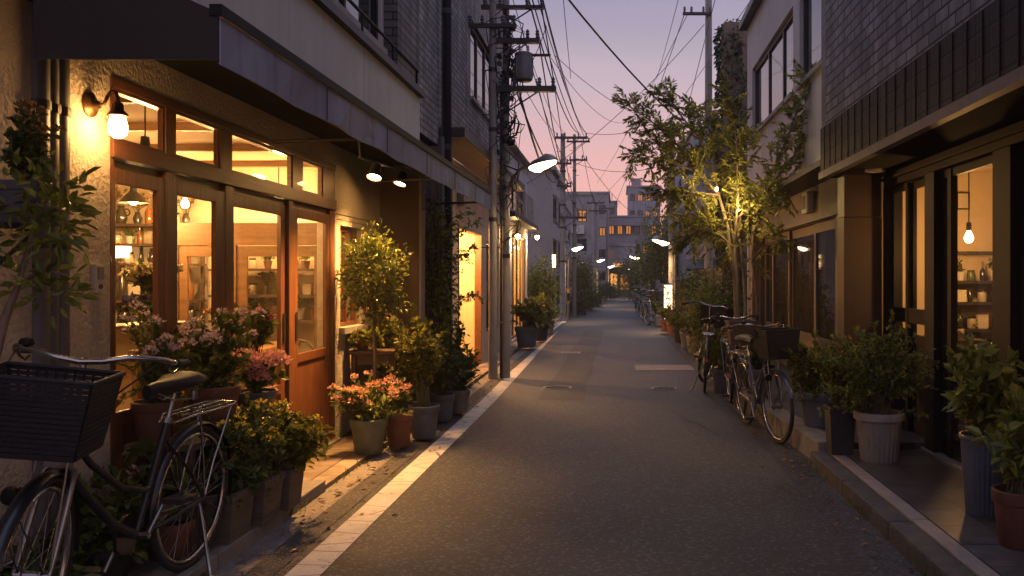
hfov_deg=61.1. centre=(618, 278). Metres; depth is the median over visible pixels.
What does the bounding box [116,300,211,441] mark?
potted plant
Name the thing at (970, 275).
jar
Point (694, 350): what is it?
potted plant
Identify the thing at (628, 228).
window
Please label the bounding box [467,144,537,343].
shop
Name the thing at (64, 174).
drain pipe
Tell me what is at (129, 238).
flower pot
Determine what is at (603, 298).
shrub
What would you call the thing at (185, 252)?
door
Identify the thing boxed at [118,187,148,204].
pendant lamp
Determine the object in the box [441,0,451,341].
drain pipe
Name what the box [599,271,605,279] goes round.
window
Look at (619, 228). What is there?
window
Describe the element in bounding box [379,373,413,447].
potted plant
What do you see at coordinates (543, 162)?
street lamp
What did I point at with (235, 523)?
potted plant
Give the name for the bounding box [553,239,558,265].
window
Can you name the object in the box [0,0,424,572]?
flower shop
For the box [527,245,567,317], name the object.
tree
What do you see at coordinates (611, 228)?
window
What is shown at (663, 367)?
road patch
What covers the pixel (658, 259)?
tree
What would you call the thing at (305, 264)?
flower pot
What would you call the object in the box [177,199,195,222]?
dried flowers
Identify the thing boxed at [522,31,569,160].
overhead cable
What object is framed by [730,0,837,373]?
white house
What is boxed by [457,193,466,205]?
meter box
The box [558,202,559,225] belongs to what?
window
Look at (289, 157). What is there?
transom window
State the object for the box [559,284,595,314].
shrub
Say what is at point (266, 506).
potted plant
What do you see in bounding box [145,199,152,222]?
bottle
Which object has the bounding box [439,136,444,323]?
drain pipe
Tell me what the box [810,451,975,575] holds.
kerb
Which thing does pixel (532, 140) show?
overhead cable
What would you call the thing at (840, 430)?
potted plant
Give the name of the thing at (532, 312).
potted plant
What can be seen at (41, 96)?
drain pipe
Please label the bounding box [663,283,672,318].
lit sign
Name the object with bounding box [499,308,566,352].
pavement
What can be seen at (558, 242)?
window
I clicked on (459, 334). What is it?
potted plant
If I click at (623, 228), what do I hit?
terrace block
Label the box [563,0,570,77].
overhead cable
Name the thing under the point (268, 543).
gutter
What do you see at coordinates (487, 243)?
window
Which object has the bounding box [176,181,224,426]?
sliding door
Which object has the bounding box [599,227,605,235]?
window
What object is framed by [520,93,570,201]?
overhead cable
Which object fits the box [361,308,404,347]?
potted plant
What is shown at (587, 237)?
white house
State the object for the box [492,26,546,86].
overhead cable
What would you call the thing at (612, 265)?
street lamp
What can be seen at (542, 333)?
potted plant
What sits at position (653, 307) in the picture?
potted plant
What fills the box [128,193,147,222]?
dried flowers
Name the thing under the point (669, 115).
overhead cable
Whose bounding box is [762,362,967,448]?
pavement
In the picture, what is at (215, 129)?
transom window
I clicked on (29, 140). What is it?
potted plant
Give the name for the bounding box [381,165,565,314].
apartment block
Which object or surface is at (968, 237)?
pendant lamp
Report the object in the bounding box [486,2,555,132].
overhead cable
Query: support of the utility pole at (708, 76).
on the pavement
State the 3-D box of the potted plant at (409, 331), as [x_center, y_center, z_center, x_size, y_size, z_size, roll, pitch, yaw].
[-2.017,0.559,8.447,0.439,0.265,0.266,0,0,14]
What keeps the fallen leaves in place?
on the gutter at (889, 559)
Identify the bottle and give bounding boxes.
[116,266,127,299]
[137,227,142,242]
[137,246,143,261]
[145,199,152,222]
[189,268,193,299]
[958,306,962,325]
[968,285,972,301]
[980,261,985,280]
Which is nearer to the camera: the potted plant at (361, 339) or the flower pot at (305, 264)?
the potted plant at (361, 339)
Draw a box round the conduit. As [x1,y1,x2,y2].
[499,75,502,377]
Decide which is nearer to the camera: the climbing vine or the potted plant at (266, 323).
the potted plant at (266, 323)
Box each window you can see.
[114,88,164,152]
[176,111,218,167]
[232,133,291,187]
[303,159,321,195]
[331,0,387,54]
[339,227,366,333]
[470,28,499,131]
[486,242,488,331]
[510,192,526,218]
[512,234,523,338]
[553,196,558,223]
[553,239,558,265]
[556,275,559,307]
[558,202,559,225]
[558,242,559,265]
[578,210,586,221]
[578,239,586,250]
[599,205,605,213]
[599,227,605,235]
[599,249,605,257]
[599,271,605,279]
[609,226,613,234]
[617,226,622,234]
[620,274,627,289]
[626,226,630,234]
[630,194,634,200]
[634,226,639,234]
[637,194,642,200]
[643,226,647,234]
[749,12,792,138]
[795,0,820,90]
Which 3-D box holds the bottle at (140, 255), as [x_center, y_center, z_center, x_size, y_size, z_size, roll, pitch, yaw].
[-4.855,-0.251,8.711,0.058,0.200,0.058,0,0,0]
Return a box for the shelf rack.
[958,251,991,383]
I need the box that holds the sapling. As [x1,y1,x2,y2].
[0,147,102,357]
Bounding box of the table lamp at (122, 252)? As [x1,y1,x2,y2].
[116,246,130,263]
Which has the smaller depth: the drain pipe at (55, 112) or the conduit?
the drain pipe at (55, 112)
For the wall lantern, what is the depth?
21.56 m
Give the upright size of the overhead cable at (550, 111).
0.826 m
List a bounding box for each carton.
[128,284,140,294]
[302,284,312,294]
[958,290,966,301]
[975,315,988,328]
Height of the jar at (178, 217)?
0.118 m
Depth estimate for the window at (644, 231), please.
76.10 m
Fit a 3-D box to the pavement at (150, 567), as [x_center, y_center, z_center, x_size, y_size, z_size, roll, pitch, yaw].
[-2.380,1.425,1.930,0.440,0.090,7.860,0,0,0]
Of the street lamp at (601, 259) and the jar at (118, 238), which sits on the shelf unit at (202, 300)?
the jar at (118, 238)
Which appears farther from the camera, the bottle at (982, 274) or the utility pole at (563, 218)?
the utility pole at (563, 218)
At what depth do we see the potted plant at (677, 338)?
18.54 m
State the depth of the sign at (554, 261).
30.40 m
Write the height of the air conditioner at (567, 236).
0.490 m
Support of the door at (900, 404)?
in the slate shop at (922, 102)
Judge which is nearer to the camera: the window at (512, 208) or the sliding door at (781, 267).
the sliding door at (781, 267)
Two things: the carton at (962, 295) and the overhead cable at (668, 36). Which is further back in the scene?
the overhead cable at (668, 36)
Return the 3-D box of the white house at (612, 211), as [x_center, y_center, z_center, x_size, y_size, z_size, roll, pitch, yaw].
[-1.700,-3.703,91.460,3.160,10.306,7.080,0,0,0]
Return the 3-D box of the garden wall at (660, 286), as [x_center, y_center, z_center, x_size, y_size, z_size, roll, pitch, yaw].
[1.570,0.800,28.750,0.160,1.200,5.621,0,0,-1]
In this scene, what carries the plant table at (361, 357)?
on the pavement at (341, 455)
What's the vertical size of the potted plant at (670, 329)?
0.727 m
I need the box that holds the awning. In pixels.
[33,0,491,209]
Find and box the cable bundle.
[484,9,524,254]
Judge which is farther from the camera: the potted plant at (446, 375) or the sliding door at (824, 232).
the sliding door at (824, 232)
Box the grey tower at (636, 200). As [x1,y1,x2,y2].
[626,174,660,233]
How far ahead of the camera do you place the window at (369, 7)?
7.66 m
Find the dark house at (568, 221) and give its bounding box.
[565,203,572,304]
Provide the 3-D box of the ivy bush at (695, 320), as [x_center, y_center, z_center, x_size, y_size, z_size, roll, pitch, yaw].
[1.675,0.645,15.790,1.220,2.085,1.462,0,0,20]
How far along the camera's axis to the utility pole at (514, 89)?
12.45 m
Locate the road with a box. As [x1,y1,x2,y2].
[273,297,873,575]
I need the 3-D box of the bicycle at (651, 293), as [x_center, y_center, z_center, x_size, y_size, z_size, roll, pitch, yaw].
[0.949,0.882,28.982,0.618,1.145,1.790,-3,1,-15]
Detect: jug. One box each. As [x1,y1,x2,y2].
[116,205,129,222]
[116,306,130,322]
[147,249,152,262]
[189,306,201,320]
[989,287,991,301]
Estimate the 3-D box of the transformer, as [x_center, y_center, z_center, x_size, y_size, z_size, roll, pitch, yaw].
[-1.298,-3.117,12.420,0.630,0.519,0.276,0,0,0]
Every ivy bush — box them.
[655,256,712,324]
[677,258,741,356]
[687,249,759,343]
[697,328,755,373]
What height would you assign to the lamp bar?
0.218 m
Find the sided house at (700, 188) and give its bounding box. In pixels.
[682,145,720,310]
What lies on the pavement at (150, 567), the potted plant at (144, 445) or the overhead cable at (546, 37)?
the potted plant at (144, 445)
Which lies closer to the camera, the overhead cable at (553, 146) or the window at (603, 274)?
the overhead cable at (553, 146)
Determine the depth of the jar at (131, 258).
8.68 m
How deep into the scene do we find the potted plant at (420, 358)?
7.60 m
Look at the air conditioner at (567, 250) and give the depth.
40.60 m
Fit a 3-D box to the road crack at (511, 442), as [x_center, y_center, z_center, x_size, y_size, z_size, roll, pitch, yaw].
[-0.937,1.446,7.863,0.145,0.001,2.579,0,0,9]
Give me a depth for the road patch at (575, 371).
13.34 m
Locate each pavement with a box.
[128,544,198,575]
[303,352,513,489]
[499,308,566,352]
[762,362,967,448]
[846,449,1023,575]
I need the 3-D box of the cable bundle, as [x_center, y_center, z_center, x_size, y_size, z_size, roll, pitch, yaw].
[-1.643,-2.137,12.367,0.593,3.608,0.146,0,0,0]
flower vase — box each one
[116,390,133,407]
[118,260,183,293]
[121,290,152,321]
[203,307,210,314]
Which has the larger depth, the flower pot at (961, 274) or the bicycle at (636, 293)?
the bicycle at (636, 293)
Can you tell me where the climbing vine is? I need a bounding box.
[410,184,484,402]
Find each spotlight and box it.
[366,163,381,181]
[393,171,406,186]
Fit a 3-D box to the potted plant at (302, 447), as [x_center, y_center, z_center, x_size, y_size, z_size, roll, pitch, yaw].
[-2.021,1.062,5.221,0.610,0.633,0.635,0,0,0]
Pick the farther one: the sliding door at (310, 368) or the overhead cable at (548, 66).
the overhead cable at (548, 66)
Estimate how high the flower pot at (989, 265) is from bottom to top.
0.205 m
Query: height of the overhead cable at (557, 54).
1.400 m
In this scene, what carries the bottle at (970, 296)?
on the shelf rack
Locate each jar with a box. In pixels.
[116,233,121,242]
[124,252,134,263]
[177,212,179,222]
[248,258,256,268]
[248,283,257,294]
[958,326,963,338]
[967,270,974,280]
[967,316,976,328]
[977,290,986,301]
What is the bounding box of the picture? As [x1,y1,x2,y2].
[958,192,967,209]
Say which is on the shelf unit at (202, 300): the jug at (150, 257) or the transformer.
the jug at (150, 257)
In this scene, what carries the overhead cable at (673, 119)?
attached to the utility pole at (563, 218)
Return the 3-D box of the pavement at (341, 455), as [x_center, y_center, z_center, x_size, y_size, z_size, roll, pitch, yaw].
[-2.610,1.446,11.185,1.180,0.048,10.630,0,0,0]
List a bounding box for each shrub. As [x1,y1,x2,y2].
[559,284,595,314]
[584,289,606,309]
[589,287,610,306]
[598,277,615,301]
[599,281,620,299]
[612,281,623,297]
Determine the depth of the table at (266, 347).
6.64 m
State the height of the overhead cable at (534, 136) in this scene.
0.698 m
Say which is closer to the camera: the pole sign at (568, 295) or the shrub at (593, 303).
the pole sign at (568, 295)
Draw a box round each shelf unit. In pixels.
[116,223,206,363]
[208,269,340,322]
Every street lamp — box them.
[509,154,556,185]
[567,243,582,320]
[595,257,604,289]
[607,264,614,298]
[629,253,640,285]
[652,235,676,308]
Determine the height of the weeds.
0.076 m
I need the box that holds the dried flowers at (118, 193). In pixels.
[116,184,129,202]
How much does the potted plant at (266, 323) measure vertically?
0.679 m
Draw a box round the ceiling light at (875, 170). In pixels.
[865,168,885,172]
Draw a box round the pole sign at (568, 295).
[567,289,569,302]
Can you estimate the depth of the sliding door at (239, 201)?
6.40 m
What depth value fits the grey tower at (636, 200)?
82.00 m
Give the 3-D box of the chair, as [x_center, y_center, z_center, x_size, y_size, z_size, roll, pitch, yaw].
[-3.002,0.980,7.767,0.404,0.848,0.414,0,0,0]
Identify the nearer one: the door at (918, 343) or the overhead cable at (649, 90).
the door at (918, 343)
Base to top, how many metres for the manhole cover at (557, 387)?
0.010 m
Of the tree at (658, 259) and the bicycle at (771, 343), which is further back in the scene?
the tree at (658, 259)
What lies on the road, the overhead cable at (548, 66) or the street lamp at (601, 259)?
the street lamp at (601, 259)
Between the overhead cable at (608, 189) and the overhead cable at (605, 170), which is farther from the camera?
the overhead cable at (608, 189)
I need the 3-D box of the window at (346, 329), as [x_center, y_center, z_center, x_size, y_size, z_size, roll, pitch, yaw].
[-2.520,0.015,8.010,0.140,0.970,0.680,0,0,0]
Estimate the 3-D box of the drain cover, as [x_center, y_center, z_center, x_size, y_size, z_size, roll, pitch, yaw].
[-0.930,1.443,16.700,0.380,0.010,0.500,0,0,0]
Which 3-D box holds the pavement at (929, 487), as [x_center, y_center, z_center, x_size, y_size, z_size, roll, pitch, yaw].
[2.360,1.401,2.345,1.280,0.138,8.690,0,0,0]
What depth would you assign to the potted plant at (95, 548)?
3.85 m
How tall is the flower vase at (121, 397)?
0.850 m
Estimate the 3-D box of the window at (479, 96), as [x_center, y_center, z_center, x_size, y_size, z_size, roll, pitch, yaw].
[-2.175,-3.195,13.825,0.150,1.210,2.830,0,0,0]
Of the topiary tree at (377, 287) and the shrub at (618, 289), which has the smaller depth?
the topiary tree at (377, 287)
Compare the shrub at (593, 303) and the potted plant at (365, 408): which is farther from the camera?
the shrub at (593, 303)
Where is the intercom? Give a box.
[91,264,103,292]
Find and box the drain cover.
[560,351,580,353]
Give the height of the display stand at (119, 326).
1.134 m
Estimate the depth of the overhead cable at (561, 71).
16.36 m
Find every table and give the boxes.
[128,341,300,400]
[348,343,399,433]
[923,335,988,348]
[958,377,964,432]
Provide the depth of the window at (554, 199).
32.19 m
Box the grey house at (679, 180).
[666,127,720,301]
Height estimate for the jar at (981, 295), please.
0.106 m
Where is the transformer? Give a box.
[507,45,550,82]
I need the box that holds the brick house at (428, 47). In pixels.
[384,0,437,318]
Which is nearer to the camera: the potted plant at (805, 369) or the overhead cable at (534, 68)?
the potted plant at (805, 369)
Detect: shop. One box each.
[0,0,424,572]
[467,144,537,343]
[609,243,635,296]
[818,0,1023,480]
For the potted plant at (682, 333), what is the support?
on the kerb
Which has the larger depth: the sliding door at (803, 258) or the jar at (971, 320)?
the sliding door at (803, 258)
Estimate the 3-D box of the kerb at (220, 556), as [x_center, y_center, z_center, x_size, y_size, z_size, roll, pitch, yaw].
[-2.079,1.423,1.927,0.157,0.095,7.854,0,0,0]
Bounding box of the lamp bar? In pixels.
[358,141,423,176]
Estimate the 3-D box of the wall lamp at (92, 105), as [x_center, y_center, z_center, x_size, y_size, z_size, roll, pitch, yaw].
[-2.410,-0.777,4.050,0.180,0.231,0.116,0,0,0]
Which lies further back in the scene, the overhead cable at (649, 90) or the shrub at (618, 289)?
the shrub at (618, 289)
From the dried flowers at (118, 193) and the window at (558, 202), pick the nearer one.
the dried flowers at (118, 193)
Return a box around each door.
[114,168,164,477]
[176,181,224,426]
[179,246,210,393]
[234,195,285,418]
[237,246,316,388]
[293,207,328,446]
[610,273,617,288]
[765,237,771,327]
[772,231,791,369]
[792,225,813,360]
[814,218,834,353]
[892,182,911,431]
[912,178,923,436]
[941,155,991,462]
[1020,144,1023,387]
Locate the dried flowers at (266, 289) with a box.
[254,271,276,294]
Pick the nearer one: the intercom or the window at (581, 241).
the intercom
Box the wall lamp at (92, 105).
[82,89,128,137]
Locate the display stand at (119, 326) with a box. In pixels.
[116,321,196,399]
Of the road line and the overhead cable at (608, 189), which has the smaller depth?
the road line
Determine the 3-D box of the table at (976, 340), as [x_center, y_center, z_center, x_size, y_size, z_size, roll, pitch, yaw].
[2.850,0.915,7.275,0.300,0.830,0.650,0,0,0]
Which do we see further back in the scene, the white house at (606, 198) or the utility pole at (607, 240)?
the white house at (606, 198)
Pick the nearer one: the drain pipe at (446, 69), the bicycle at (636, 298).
the drain pipe at (446, 69)
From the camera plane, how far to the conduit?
12.42 m
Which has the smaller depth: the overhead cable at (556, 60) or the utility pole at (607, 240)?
the overhead cable at (556, 60)
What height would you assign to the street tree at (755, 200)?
4.140 m
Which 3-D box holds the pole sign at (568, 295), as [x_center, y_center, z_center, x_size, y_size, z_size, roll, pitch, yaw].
[-1.732,0.600,29.495,0.105,0.500,0.050,0,0,0]
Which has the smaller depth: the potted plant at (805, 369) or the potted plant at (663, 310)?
the potted plant at (805, 369)
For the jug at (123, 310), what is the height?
0.228 m
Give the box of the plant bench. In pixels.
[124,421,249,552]
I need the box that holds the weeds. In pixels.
[201,359,929,575]
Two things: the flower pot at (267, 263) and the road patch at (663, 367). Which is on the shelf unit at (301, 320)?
the flower pot at (267, 263)
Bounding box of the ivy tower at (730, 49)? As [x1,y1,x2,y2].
[712,18,746,317]
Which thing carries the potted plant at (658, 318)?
on the kerb
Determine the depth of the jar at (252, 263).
8.72 m
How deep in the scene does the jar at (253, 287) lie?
8.76 m
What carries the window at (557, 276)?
in the apartment block at (546, 212)
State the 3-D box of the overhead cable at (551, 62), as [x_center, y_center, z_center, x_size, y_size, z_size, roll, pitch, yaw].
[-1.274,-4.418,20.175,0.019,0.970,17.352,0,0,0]
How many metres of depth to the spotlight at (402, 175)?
8.02 m
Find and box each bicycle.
[0,337,236,575]
[632,285,643,306]
[633,286,645,311]
[635,287,657,315]
[638,288,657,320]
[642,289,662,326]
[683,301,733,392]
[705,313,758,415]
[723,321,800,443]
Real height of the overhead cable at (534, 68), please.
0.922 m
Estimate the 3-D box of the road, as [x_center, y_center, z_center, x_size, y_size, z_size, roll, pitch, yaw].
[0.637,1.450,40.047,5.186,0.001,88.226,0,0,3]
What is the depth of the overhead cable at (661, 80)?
21.73 m
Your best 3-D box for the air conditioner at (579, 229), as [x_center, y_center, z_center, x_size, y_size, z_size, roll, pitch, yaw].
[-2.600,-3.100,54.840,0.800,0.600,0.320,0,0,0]
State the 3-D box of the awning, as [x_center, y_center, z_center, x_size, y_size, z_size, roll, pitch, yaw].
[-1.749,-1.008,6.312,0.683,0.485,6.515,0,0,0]
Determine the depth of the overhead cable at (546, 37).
10.98 m
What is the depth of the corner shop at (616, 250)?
67.39 m
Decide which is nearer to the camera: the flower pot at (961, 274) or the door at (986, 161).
the door at (986, 161)
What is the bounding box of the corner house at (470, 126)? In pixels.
[430,0,523,391]
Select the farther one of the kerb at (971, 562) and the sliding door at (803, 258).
the sliding door at (803, 258)
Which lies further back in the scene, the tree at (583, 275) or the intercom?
the tree at (583, 275)
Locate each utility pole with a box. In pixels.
[468,0,516,379]
[481,0,555,377]
[555,133,587,321]
[566,134,589,315]
[587,194,606,292]
[599,206,612,298]
[668,121,674,282]
[683,0,712,268]
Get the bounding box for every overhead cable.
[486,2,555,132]
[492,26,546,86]
[512,62,562,182]
[512,78,568,184]
[512,131,545,190]
[513,0,564,132]
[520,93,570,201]
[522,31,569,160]
[528,25,703,182]
[529,0,577,132]
[532,0,578,132]
[536,79,583,214]
[538,0,584,130]
[539,45,569,183]
[540,0,553,77]
[542,0,587,141]
[545,12,585,132]
[551,58,623,122]
[554,55,671,123]
[554,83,582,216]
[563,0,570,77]
[568,0,729,152]
[570,160,655,171]
[580,134,592,196]
[582,155,651,217]
[588,3,748,210]
[588,83,746,134]
[598,16,686,181]
[613,16,683,208]
[644,0,714,253]
[656,1,677,79]
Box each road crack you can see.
[467,416,542,463]
[677,411,725,441]
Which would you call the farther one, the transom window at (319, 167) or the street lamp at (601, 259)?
the street lamp at (601, 259)
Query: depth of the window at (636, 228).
76.10 m
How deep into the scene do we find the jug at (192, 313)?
8.70 m
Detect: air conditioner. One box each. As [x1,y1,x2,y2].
[566,231,568,242]
[566,249,570,261]
[572,225,583,234]
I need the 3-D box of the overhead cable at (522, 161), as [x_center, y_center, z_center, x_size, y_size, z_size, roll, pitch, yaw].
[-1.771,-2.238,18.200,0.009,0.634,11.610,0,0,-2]
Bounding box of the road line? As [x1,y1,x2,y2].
[285,321,565,575]
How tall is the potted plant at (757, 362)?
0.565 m
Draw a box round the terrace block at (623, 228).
[609,200,658,294]
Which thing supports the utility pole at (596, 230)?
on the road
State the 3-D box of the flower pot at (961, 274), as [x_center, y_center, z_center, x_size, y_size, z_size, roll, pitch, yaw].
[3.065,-0.084,7.704,0.141,0.206,0.132,0,0,-13]
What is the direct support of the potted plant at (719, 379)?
on the gutter at (889, 559)
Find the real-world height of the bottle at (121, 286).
0.376 m
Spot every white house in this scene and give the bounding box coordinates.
[565,191,610,286]
[565,193,593,300]
[609,201,615,214]
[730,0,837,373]
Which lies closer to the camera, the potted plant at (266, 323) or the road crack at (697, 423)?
the potted plant at (266, 323)
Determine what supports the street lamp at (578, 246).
on the road
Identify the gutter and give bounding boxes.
[213,299,604,575]
[644,313,922,575]
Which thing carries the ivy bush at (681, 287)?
on the pavement
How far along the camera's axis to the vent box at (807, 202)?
10.28 m
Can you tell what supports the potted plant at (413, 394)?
on the pavement at (341, 455)
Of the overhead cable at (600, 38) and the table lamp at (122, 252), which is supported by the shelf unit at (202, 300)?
the table lamp at (122, 252)
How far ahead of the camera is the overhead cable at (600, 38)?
9.59 m
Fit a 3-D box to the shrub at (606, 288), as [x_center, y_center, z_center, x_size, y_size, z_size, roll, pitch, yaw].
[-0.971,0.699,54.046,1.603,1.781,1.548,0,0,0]
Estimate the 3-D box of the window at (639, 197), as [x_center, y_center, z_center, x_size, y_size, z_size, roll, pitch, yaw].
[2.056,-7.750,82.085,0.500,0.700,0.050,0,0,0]
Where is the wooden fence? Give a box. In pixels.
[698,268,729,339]
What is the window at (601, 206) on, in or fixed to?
in the white house at (606, 198)
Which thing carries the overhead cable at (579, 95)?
attached to the transformer
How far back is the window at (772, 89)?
12.99 m
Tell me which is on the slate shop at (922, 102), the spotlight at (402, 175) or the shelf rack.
the shelf rack
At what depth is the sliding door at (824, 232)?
9.98 m
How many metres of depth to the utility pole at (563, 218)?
28.91 m
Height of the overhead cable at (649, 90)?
0.559 m
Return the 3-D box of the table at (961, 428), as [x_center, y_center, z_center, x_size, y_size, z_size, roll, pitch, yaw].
[3.010,1.030,6.225,0.780,0.600,0.950,0,0,0]
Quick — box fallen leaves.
[238,335,915,574]
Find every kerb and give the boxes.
[154,480,324,575]
[696,351,826,457]
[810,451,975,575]
[827,451,999,575]
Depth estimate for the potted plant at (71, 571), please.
3.43 m
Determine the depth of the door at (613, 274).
68.08 m
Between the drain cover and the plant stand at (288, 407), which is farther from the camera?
the drain cover
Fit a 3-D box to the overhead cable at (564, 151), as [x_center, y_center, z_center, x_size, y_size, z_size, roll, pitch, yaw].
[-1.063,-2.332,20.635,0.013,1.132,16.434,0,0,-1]
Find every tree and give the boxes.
[334,217,414,439]
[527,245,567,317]
[566,242,608,310]
[608,249,644,299]
[611,59,816,381]
[619,256,654,301]
[620,193,678,298]
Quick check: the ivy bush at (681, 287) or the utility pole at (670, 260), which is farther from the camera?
the utility pole at (670, 260)
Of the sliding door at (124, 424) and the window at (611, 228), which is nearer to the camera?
the sliding door at (124, 424)
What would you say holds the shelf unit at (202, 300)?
on the flower shop at (214, 129)
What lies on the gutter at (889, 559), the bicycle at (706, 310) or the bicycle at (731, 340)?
the bicycle at (731, 340)
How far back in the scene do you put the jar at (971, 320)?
7.69 m
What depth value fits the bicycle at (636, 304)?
32.88 m
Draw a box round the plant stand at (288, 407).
[236,406,289,415]
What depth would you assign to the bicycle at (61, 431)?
3.11 m
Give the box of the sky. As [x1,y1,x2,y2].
[453,0,749,283]
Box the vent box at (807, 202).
[802,191,813,213]
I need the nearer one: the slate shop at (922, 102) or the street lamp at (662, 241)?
the slate shop at (922, 102)
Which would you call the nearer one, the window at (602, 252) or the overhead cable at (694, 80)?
the overhead cable at (694, 80)
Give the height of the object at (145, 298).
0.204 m
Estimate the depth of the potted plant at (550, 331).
21.89 m
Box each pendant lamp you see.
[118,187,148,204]
[140,105,150,146]
[181,197,188,207]
[964,172,973,242]
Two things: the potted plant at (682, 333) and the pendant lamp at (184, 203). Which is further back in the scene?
the potted plant at (682, 333)
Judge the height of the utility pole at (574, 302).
7.020 m
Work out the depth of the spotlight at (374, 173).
7.15 m
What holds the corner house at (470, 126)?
on the pavement at (341, 455)
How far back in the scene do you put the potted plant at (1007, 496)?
4.22 m
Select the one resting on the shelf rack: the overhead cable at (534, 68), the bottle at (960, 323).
the bottle at (960, 323)
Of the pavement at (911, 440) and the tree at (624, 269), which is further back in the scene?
the tree at (624, 269)
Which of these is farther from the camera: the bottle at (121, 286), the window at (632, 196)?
the window at (632, 196)
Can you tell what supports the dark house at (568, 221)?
on the ground
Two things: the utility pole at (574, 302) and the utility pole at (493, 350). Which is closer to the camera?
the utility pole at (493, 350)
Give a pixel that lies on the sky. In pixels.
(637, 31)
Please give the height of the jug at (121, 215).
0.190 m
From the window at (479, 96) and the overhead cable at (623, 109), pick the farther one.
the overhead cable at (623, 109)
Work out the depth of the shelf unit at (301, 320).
8.65 m
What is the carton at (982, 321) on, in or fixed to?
on the shelf rack
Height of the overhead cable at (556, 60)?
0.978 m
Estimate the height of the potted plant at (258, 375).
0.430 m
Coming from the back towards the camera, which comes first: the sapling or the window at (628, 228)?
the window at (628, 228)
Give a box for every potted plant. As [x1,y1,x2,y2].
[0,98,66,264]
[0,537,101,575]
[31,464,180,575]
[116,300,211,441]
[119,435,238,561]
[171,306,266,424]
[173,405,269,544]
[230,347,293,411]
[231,302,281,388]
[235,393,304,526]
[260,398,338,510]
[328,370,413,454]
[345,328,384,349]
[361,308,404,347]
[362,367,398,406]
[372,303,455,409]
[377,316,449,438]
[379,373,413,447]
[396,322,436,339]
[430,323,469,421]
[436,320,480,389]
[447,348,480,413]
[510,296,548,347]
[534,292,564,340]
[545,296,559,333]
[649,298,662,321]
[654,301,662,325]
[656,304,672,331]
[663,306,685,334]
[666,309,685,342]
[674,310,693,347]
[682,316,700,352]
[697,333,733,393]
[742,345,774,396]
[780,329,836,427]
[808,334,867,454]
[817,309,939,463]
[941,331,1023,517]
[964,382,1023,550]
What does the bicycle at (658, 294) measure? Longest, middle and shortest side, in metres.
1.788 x 1.149 x 0.622 m
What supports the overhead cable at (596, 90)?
attached to the transformer
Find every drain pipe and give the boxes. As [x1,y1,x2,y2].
[31,3,51,560]
[50,59,61,573]
[59,59,71,549]
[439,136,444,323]
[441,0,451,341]
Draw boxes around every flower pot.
[123,228,137,242]
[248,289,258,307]
[254,290,270,307]
[260,257,274,268]
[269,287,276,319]
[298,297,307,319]
[299,257,310,268]
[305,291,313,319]
[958,258,965,280]
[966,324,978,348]
[987,258,991,280]
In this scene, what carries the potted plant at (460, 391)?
on the road patch at (275, 561)
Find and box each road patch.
[243,323,565,575]
[538,330,602,399]
[635,365,693,369]
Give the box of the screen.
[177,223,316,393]
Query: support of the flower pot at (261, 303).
on the shelf unit at (301, 320)
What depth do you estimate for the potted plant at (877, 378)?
6.19 m
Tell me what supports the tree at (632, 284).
on the ground
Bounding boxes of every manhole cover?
[543,386,571,389]
[651,386,676,389]
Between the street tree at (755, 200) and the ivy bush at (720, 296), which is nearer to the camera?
the street tree at (755, 200)
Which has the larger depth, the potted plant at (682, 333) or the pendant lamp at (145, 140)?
the potted plant at (682, 333)
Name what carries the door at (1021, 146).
in the slate shop at (922, 102)
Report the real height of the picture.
0.160 m
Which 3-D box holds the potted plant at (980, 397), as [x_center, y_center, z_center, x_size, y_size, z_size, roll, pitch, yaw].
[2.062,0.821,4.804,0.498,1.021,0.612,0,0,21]
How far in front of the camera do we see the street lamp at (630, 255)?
41.73 m
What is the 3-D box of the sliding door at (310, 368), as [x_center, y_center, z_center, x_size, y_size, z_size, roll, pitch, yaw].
[-2.511,0.427,7.005,0.042,1.955,0.836,0,0,0]
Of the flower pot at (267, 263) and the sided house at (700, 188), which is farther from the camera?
the sided house at (700, 188)
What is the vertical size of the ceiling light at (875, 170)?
0.022 m
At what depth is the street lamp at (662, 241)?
24.56 m
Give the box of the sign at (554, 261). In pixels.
[552,254,555,266]
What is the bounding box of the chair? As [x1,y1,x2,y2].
[264,339,314,387]

